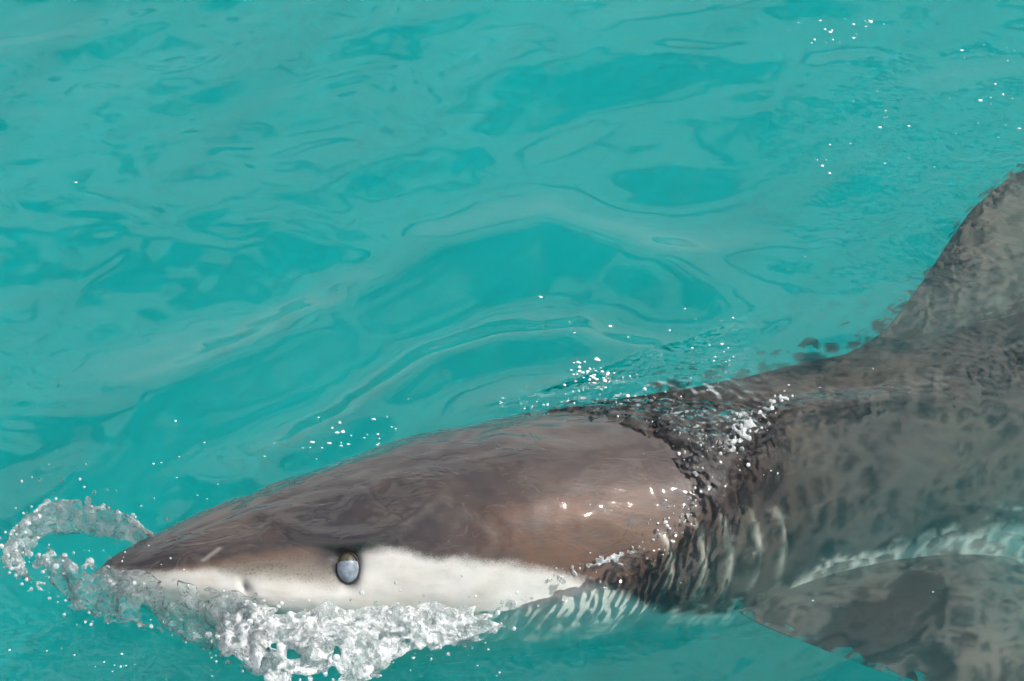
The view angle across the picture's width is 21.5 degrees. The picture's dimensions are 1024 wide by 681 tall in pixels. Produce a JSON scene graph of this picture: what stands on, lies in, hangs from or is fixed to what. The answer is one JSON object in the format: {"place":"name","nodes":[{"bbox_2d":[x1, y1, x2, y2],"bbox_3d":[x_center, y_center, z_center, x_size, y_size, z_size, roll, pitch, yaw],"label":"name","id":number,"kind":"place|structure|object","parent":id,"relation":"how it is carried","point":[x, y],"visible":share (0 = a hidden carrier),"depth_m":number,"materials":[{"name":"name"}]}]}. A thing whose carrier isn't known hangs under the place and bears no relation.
{"place":"outdoors","nodes":[
{"label":"outdoors","id":0,"kind":"place"},
{"bbox_2d":[0,0,1023,680],"bbox_3d":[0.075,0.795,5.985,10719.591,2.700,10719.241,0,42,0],"label":"water","id":1,"kind":"structure","parent":0,"point":[836,566],"depth_m":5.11,"materials":[{"name":"teal liquid"}]},
{"bbox_2d":[0,496,270,657],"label":"splash","id":2,"kind":"object","parent":1,"relation":"on","point":[103,593],"visible":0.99,"depth_m":4.49,"materials":[{"name":"liquid"}]},
{"bbox_2d":[0,443,713,680],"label":"flying droplets","id":3,"kind":"object","parent":1,"relation":"on","point":[290,638],"visible":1,"depth_m":4.44,"materials":[{"name":"liquid"}]},
{"bbox_2d":[203,599,515,680],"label":"froth","id":4,"kind":"object","parent":1,"relation":"on","point":[349,634],"visible":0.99,"depth_m":4.41,"materials":[{"name":"liquid"}]},
{"bbox_2d":[8,18,1020,679],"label":"surface bubbles","id":5,"kind":"object","parent":1,"relation":"on","point":[592,376],"visible":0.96,"depth_m":4.91},
{"bbox_2d":[103,170,1023,680],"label":"shark","id":6,"kind":"object","parent":1,"relation":"on","point":[493,512],"visible":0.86,"depth_m":4.62},
{"bbox_2d":[502,390,793,608],"bbox_3d":[0.265,0.283,4.637,0.700,0.098,0.117,-32,51,-30],"label":"foam line","id":7,"kind":"object","parent":6,"relation":"on","point":[748,424],"visible":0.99,"depth_m":4.72,"materials":[{"name":"liquid"}]},
{"bbox_2d":[565,371,777,554],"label":"spray beads","id":8,"kind":"object","parent":1,"relation":"on","point":[679,453],"visible":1,"depth_m":4.72}
]}

